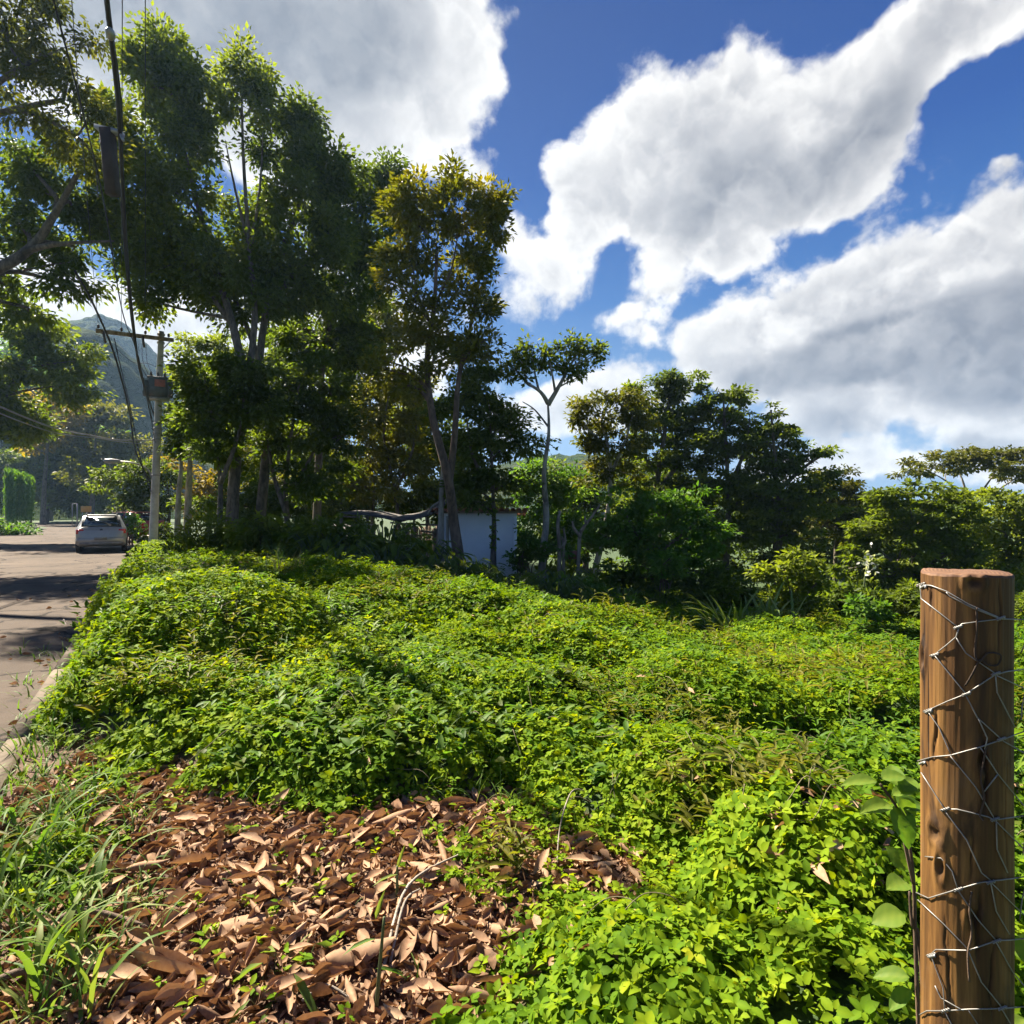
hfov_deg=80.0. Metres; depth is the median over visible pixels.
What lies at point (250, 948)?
dry leaf
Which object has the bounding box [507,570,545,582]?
broad leaved plant
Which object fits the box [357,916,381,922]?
dry leaf
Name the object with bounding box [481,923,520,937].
dry leaf
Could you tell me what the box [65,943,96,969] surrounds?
dry leaf
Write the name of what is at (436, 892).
dry leaf
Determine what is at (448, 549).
broad leaved plant
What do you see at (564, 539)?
dead stick
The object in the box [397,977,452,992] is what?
dry leaf
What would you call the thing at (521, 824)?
dry leaf
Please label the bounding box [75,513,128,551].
parked car
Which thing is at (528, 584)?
broad leaved plant
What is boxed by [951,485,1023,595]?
tree
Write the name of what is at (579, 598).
broad leaved plant
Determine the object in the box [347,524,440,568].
shrub
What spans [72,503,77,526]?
gate frame
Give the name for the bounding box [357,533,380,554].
broad leaved plant
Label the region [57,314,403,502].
hill
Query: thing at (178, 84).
tree
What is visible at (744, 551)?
tree
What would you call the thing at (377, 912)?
stalk
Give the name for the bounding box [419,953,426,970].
dry leaf
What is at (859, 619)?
shrub
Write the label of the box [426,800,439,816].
dry leaf
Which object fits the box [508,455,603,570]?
tree
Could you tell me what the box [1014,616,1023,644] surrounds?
shrub
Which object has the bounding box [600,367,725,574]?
tree
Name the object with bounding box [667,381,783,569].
tree
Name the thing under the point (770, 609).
spear leaved plant
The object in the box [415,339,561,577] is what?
tree
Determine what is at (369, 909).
dry leaf
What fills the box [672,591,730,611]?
shrub
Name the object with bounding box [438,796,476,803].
dry leaf
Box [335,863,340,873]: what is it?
dry leaf
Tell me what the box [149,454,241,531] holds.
tree
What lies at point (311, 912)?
dry leaf
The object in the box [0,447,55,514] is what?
tree
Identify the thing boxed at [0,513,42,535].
shrub
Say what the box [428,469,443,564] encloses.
post
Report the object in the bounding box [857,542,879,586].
flower spray
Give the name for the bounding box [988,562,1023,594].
shrub
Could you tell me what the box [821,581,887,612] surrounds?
shrub
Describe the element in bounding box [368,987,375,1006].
dry leaf
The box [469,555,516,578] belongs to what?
rosette plant
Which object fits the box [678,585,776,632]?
spear leaved plant
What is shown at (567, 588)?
broad leaved plant
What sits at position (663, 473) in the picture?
tree
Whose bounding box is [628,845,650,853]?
dry leaf
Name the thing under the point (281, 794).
dry leaf
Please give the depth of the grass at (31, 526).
56.93 m
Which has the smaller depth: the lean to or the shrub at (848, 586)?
the shrub at (848, 586)
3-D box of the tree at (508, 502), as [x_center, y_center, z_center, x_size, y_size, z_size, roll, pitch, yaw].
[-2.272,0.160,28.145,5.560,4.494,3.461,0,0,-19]
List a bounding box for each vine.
[67,562,1023,1023]
[1014,728,1023,1023]
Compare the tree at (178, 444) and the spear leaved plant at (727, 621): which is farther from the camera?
the tree at (178, 444)
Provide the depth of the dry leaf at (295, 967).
1.99 m
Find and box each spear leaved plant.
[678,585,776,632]
[748,579,818,631]
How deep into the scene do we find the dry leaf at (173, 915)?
2.19 m
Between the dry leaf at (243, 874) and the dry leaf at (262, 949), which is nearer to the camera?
the dry leaf at (262, 949)
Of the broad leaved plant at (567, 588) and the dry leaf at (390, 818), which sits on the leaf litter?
the dry leaf at (390, 818)
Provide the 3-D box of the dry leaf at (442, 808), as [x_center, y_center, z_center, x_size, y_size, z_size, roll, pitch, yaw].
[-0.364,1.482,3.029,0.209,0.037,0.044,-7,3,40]
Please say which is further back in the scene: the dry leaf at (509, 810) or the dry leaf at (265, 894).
the dry leaf at (509, 810)
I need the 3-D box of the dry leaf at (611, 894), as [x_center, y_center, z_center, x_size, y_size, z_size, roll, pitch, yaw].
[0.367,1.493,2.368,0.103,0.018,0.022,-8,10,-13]
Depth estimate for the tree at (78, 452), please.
76.87 m
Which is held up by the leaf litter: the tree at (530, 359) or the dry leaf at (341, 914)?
the dry leaf at (341, 914)
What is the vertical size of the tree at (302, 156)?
16.090 m
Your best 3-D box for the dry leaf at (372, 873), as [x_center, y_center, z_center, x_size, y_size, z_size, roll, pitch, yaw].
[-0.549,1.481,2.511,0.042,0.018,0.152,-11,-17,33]
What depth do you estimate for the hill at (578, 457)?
262.65 m
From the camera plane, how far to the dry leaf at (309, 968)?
1.96 m
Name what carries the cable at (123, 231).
attached to the cable at (114, 68)
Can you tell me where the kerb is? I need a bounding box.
[0,535,145,788]
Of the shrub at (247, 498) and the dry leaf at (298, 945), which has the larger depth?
the shrub at (247, 498)
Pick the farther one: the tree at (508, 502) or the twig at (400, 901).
the tree at (508, 502)
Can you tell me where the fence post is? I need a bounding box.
[919,568,1014,1023]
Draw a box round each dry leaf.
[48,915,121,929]
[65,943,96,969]
[73,863,93,871]
[85,874,127,895]
[89,802,124,826]
[89,962,153,980]
[107,896,142,905]
[115,884,123,899]
[117,896,153,907]
[120,908,155,916]
[121,882,135,902]
[123,859,169,870]
[124,961,147,966]
[126,927,164,954]
[128,945,208,973]
[128,980,166,992]
[159,907,187,927]
[165,908,216,939]
[169,852,220,863]
[172,834,181,848]
[174,810,199,819]
[178,900,193,915]
[197,814,209,820]
[202,909,284,939]
[205,972,218,992]
[216,836,244,847]
[217,805,249,812]
[225,935,236,943]
[226,871,257,879]
[234,862,255,875]
[240,832,265,844]
[243,946,280,958]
[245,935,256,964]
[248,886,289,904]
[250,899,259,912]
[252,984,285,1000]
[254,858,265,875]
[255,880,262,886]
[257,865,287,871]
[257,874,274,893]
[258,850,268,873]
[259,972,313,1000]
[260,953,268,975]
[262,788,289,812]
[263,891,302,906]
[264,934,279,949]
[265,975,284,990]
[267,833,289,839]
[272,814,282,824]
[278,824,310,845]
[282,943,315,962]
[288,961,303,973]
[289,942,313,949]
[292,966,349,992]
[300,854,311,866]
[303,908,350,931]
[305,967,315,976]
[307,909,317,914]
[309,897,338,904]
[311,872,349,888]
[314,842,319,850]
[319,918,327,931]
[321,936,395,966]
[323,844,334,856]
[328,924,356,935]
[331,844,354,858]
[334,829,369,839]
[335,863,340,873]
[345,975,356,1003]
[349,824,375,842]
[357,810,376,826]
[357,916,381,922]
[364,867,390,878]
[365,877,375,882]
[365,902,372,915]
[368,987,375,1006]
[370,898,391,906]
[371,809,412,824]
[375,880,391,893]
[385,815,403,829]
[396,816,415,823]
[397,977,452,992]
[399,932,416,961]
[401,794,424,811]
[402,804,424,811]
[410,861,439,871]
[415,865,443,882]
[419,889,446,898]
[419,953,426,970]
[421,807,436,820]
[421,851,451,860]
[422,852,440,864]
[425,805,448,816]
[425,953,446,970]
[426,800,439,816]
[427,899,451,911]
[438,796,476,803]
[438,839,447,863]
[438,916,457,933]
[439,949,467,967]
[448,985,495,1001]
[449,835,460,850]
[463,821,475,834]
[465,801,489,821]
[467,975,490,986]
[476,975,503,982]
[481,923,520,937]
[484,895,505,900]
[488,791,495,797]
[493,797,504,803]
[497,806,514,816]
[499,985,522,1003]
[511,919,541,933]
[516,821,539,828]
[518,903,536,907]
[533,848,548,873]
[566,853,601,860]
[569,830,596,844]
[589,860,619,867]
[602,875,611,886]
[606,892,618,897]
[619,843,640,858]
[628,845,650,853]
[629,866,641,883]
[661,860,679,866]
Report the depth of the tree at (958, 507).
28.64 m
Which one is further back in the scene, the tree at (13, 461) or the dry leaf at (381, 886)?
the tree at (13, 461)
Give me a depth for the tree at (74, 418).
74.02 m
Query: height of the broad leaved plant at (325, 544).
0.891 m
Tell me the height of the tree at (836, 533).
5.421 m
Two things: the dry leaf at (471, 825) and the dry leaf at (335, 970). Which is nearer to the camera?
the dry leaf at (335, 970)
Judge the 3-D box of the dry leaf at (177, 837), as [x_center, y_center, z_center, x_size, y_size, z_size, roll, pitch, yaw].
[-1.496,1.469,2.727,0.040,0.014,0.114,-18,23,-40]
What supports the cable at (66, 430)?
attached to the utility pole
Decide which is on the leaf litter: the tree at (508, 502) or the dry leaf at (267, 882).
the dry leaf at (267, 882)
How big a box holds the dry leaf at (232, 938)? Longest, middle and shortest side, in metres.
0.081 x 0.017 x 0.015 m
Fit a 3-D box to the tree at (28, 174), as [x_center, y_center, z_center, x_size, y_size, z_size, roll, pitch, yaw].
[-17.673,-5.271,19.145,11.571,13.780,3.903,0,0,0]
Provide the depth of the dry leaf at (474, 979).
1.94 m
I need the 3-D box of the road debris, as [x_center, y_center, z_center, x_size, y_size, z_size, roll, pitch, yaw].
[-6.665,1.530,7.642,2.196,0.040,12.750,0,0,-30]
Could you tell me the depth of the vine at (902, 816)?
1.22 m
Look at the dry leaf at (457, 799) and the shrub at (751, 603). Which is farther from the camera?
the shrub at (751, 603)
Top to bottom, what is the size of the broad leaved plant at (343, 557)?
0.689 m
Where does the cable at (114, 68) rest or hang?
attached to the splice box
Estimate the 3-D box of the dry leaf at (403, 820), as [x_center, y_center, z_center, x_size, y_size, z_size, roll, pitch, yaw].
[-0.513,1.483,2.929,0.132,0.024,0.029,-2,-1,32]
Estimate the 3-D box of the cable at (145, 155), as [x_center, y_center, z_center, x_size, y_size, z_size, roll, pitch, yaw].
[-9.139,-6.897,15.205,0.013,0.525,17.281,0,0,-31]
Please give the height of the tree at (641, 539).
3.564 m
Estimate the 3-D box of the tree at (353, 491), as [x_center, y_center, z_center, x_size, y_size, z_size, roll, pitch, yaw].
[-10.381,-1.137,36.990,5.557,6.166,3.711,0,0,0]
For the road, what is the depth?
11.26 m
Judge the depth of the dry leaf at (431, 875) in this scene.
2.50 m
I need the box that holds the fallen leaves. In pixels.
[38,557,1023,965]
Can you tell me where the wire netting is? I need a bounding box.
[915,582,1023,1023]
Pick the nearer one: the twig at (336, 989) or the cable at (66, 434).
the twig at (336, 989)
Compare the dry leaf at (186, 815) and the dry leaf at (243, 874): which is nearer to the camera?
the dry leaf at (243, 874)
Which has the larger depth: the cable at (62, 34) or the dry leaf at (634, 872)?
the cable at (62, 34)
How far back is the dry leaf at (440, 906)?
2.33 m
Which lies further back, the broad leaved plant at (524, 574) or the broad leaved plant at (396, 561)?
the broad leaved plant at (524, 574)
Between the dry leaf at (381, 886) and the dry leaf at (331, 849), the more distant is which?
the dry leaf at (331, 849)
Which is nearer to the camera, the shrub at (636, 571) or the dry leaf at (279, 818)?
the dry leaf at (279, 818)
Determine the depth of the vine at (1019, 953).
1.26 m
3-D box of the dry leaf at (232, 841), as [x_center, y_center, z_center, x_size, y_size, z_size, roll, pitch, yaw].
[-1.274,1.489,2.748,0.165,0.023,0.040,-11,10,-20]
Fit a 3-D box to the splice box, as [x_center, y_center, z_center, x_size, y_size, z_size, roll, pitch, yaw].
[-5.324,-4.717,8.188,0.459,0.888,0.251,0,0,8]
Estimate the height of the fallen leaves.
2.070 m
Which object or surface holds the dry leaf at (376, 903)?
on the leaf litter
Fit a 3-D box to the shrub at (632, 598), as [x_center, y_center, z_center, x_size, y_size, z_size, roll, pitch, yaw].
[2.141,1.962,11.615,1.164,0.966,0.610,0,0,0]
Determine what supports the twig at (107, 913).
on the leaf litter
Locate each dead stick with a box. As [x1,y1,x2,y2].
[556,511,566,575]
[572,504,600,573]
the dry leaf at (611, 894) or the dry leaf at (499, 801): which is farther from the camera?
the dry leaf at (499, 801)
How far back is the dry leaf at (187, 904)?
2.25 m
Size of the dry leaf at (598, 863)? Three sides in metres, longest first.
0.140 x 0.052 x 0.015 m
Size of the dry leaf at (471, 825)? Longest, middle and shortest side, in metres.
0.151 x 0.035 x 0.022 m
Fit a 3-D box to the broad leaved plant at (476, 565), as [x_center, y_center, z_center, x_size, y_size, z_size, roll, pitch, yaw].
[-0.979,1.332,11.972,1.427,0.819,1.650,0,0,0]
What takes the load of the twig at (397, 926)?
on the leaf litter
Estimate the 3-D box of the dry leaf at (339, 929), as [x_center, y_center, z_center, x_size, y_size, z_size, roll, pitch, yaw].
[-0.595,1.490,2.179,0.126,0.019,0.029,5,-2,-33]
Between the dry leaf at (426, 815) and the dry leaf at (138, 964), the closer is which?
the dry leaf at (138, 964)
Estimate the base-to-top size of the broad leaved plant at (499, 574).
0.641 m
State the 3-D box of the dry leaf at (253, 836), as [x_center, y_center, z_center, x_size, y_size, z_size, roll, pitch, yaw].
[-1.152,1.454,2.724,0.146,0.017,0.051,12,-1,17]
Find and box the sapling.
[487,508,499,574]
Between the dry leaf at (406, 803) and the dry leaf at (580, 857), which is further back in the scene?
the dry leaf at (406, 803)
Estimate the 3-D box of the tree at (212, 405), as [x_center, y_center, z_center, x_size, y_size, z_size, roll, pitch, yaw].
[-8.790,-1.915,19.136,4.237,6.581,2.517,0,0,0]
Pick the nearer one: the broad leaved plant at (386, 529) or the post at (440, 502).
the broad leaved plant at (386, 529)
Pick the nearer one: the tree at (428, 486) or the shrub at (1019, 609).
the shrub at (1019, 609)
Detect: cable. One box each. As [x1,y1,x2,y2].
[0,406,153,440]
[0,413,147,443]
[52,0,154,440]
[71,0,97,318]
[74,270,150,481]
[104,0,153,414]
[112,25,152,421]
[114,338,150,491]
[121,0,122,327]
[145,0,145,330]
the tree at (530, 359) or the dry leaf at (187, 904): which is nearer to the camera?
the dry leaf at (187, 904)
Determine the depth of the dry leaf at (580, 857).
2.62 m
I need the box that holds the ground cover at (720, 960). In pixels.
[0,536,1023,1023]
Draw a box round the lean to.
[334,499,448,564]
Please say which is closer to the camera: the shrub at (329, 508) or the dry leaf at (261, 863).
the dry leaf at (261, 863)
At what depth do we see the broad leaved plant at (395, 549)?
11.71 m
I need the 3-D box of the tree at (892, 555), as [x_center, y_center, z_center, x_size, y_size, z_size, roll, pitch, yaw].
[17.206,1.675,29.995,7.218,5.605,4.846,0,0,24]
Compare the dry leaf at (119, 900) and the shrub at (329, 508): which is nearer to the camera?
the dry leaf at (119, 900)
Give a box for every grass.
[0,521,37,531]
[0,540,535,1023]
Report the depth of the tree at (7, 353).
93.62 m
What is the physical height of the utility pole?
8.489 m
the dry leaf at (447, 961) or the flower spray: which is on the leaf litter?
the dry leaf at (447, 961)
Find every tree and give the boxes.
[0,0,147,197]
[0,121,126,340]
[0,305,117,452]
[0,335,142,520]
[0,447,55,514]
[3,441,95,522]
[11,382,92,524]
[34,462,127,514]
[51,398,152,513]
[56,0,285,530]
[77,457,196,526]
[88,432,170,506]
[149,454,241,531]
[154,370,233,535]
[155,329,292,486]
[158,348,295,524]
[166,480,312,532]
[173,80,386,523]
[238,346,374,526]
[240,445,290,512]
[243,309,361,508]
[257,144,420,524]
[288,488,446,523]
[308,444,373,516]
[317,293,459,521]
[325,366,441,529]
[355,148,522,564]
[380,396,490,523]
[403,470,519,527]
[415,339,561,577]
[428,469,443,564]
[497,326,609,578]
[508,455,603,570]
[535,456,646,568]
[562,384,662,582]
[576,480,741,595]
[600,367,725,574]
[620,467,736,571]
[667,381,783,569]
[704,476,839,577]
[729,400,854,584]
[795,463,885,582]
[809,491,941,575]
[819,477,1001,592]
[885,443,1023,503]
[897,488,1017,566]
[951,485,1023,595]
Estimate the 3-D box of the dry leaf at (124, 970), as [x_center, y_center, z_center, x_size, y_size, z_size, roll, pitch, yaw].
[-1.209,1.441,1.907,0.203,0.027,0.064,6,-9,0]
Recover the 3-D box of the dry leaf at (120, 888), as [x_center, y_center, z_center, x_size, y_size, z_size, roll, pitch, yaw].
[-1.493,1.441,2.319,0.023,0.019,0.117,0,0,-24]
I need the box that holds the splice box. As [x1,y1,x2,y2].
[94,124,124,196]
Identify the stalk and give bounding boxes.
[345,890,404,1012]
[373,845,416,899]
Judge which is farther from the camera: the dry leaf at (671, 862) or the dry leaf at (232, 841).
the dry leaf at (232, 841)
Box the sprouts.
[10,755,698,1023]
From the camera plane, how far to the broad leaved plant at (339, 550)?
11.97 m
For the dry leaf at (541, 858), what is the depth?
2.59 m
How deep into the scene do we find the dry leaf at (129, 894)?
2.30 m
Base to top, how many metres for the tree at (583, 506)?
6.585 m
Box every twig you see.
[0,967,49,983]
[56,906,150,927]
[301,983,348,1001]
[382,854,458,965]
[389,888,419,962]
[557,789,583,862]
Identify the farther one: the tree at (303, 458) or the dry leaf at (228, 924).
the tree at (303, 458)
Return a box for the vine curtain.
[2,467,35,525]
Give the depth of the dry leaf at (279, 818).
2.92 m
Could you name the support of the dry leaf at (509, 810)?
on the leaf litter
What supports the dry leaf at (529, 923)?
on the leaf litter
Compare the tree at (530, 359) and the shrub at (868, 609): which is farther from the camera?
the tree at (530, 359)
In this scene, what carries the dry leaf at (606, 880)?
on the leaf litter
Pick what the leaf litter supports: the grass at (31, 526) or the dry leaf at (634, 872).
the dry leaf at (634, 872)
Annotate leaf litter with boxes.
[0,737,669,1023]
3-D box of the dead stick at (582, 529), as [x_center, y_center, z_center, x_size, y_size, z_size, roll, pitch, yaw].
[1.992,1.101,16.209,0.878,2.627,0.252,0,0,-36]
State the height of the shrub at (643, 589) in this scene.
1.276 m
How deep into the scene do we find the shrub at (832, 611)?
14.33 m
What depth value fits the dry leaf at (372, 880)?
2.46 m
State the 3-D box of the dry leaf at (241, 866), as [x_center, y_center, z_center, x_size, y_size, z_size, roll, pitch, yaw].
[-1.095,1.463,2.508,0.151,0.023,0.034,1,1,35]
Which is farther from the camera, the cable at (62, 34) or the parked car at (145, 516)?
the parked car at (145, 516)
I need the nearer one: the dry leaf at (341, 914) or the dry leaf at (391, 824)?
the dry leaf at (341, 914)
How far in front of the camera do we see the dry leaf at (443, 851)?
2.69 m
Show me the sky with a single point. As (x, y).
(817, 206)
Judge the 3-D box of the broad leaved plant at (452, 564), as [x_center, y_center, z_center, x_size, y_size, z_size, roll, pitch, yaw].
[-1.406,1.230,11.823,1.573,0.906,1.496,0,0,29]
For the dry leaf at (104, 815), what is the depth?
2.89 m
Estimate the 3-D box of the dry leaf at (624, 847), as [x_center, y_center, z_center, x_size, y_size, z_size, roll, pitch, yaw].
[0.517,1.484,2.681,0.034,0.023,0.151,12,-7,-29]
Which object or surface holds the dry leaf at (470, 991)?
on the leaf litter
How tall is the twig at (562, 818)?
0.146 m
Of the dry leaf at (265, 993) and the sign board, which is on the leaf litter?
the dry leaf at (265, 993)
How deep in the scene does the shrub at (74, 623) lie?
8.28 m
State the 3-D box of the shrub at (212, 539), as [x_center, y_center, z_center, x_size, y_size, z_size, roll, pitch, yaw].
[-6.782,0.722,13.776,3.531,2.037,1.892,0,0,0]
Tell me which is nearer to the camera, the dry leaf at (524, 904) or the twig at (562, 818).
the dry leaf at (524, 904)
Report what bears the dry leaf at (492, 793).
on the leaf litter
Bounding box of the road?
[0,523,143,747]
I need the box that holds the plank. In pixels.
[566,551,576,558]
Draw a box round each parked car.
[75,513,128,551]
[108,510,166,538]
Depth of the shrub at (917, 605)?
14.08 m
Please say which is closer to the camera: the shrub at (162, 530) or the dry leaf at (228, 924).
the dry leaf at (228, 924)
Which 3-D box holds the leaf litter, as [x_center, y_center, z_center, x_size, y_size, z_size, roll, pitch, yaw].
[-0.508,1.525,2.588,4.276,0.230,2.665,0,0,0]
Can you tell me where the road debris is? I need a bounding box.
[0,583,105,735]
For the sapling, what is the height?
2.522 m
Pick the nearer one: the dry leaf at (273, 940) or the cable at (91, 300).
the dry leaf at (273, 940)
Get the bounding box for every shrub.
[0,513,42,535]
[58,596,95,626]
[120,547,167,571]
[122,511,147,544]
[130,521,182,544]
[150,499,277,554]
[222,508,313,557]
[223,548,280,564]
[271,514,338,534]
[284,509,372,559]
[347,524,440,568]
[499,542,545,578]
[502,519,576,572]
[534,559,582,577]
[553,572,619,602]
[573,565,607,591]
[600,557,628,576]
[600,575,632,593]
[607,555,751,605]
[615,571,676,593]
[616,589,651,609]
[636,585,693,609]
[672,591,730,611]
[690,572,750,608]
[730,583,765,606]
[731,581,775,611]
[742,545,834,620]
[784,596,838,619]
[808,578,900,620]
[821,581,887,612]
[839,592,898,625]
[848,615,908,629]
[886,577,916,598]
[888,581,919,624]
[898,587,919,619]
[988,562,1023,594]
[1014,590,1023,621]
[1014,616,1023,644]
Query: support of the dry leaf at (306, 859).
on the leaf litter
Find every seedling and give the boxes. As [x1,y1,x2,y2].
[0,765,60,818]
[228,940,332,1023]
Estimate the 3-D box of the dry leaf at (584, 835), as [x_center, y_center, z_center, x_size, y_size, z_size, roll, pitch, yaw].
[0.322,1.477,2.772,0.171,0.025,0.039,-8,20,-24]
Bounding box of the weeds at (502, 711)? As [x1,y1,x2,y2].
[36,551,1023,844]
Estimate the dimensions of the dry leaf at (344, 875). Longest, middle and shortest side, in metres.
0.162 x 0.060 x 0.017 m
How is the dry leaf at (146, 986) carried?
on the leaf litter
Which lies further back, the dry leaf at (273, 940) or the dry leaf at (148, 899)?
the dry leaf at (148, 899)
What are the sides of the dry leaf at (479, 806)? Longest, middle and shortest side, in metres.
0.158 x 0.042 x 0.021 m
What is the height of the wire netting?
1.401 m
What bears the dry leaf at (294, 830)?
on the leaf litter
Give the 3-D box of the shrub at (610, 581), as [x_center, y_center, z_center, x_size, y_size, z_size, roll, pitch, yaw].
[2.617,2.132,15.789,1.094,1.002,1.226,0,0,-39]
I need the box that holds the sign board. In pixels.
[81,506,90,515]
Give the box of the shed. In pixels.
[428,508,527,576]
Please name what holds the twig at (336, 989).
on the leaf litter
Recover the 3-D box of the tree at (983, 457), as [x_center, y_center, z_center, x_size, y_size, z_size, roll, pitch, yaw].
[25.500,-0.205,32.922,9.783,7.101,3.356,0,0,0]
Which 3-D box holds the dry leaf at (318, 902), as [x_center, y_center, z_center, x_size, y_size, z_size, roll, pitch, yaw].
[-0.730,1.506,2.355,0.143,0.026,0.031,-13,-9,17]
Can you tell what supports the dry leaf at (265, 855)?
on the leaf litter
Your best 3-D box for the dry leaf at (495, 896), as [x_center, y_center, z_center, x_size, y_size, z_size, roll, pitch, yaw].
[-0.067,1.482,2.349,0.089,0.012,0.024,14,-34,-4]
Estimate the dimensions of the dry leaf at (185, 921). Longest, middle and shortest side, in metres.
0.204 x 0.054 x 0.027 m
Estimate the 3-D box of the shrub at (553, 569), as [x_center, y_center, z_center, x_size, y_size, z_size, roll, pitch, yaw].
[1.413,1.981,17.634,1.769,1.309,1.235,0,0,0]
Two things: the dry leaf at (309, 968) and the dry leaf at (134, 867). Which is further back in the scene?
the dry leaf at (134, 867)
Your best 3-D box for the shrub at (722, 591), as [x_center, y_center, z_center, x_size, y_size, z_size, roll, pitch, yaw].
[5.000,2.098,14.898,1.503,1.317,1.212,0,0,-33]
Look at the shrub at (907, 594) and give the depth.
14.45 m
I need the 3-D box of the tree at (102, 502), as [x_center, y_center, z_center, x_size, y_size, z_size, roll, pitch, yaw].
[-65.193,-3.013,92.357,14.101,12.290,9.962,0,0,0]
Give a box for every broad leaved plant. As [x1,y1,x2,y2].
[276,532,356,555]
[308,537,390,561]
[313,549,373,569]
[345,520,426,547]
[347,542,428,568]
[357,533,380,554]
[364,553,407,568]
[395,540,462,566]
[407,552,481,575]
[431,558,497,581]
[441,565,487,577]
[467,561,505,577]
[480,576,530,591]
[505,579,556,589]
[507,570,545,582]
[521,571,598,601]
[533,567,589,586]
[538,584,595,602]
[601,584,649,604]
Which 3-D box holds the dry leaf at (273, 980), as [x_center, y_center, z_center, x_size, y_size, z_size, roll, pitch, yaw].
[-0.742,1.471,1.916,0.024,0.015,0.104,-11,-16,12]
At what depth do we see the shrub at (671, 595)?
13.91 m
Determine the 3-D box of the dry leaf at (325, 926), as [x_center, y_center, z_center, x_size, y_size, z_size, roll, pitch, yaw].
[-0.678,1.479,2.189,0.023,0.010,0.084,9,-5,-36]
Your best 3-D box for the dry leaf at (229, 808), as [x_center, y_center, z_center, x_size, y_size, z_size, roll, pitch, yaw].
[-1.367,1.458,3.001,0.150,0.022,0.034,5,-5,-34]
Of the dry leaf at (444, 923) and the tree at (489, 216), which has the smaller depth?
the dry leaf at (444, 923)
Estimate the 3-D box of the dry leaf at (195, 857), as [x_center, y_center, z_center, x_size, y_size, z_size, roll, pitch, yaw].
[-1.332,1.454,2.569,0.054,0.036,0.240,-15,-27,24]
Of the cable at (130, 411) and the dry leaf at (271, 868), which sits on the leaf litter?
the dry leaf at (271, 868)
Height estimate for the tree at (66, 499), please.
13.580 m
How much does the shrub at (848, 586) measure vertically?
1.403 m
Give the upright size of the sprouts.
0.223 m
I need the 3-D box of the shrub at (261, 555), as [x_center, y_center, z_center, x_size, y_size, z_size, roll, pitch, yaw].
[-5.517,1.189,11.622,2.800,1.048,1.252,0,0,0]
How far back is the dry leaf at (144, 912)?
2.21 m
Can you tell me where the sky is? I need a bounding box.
[0,0,1023,506]
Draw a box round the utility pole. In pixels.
[96,325,173,544]
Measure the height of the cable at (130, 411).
5.574 m
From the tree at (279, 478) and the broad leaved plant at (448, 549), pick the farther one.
the tree at (279, 478)
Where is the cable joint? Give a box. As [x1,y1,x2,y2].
[105,27,115,40]
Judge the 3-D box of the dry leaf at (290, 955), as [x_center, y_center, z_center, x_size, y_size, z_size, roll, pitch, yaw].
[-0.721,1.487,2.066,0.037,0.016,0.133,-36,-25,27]
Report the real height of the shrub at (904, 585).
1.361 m
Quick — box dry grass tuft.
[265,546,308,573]
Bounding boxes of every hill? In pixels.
[0,324,383,520]
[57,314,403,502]
[377,453,1003,519]
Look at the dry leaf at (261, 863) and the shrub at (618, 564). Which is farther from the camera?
the shrub at (618, 564)

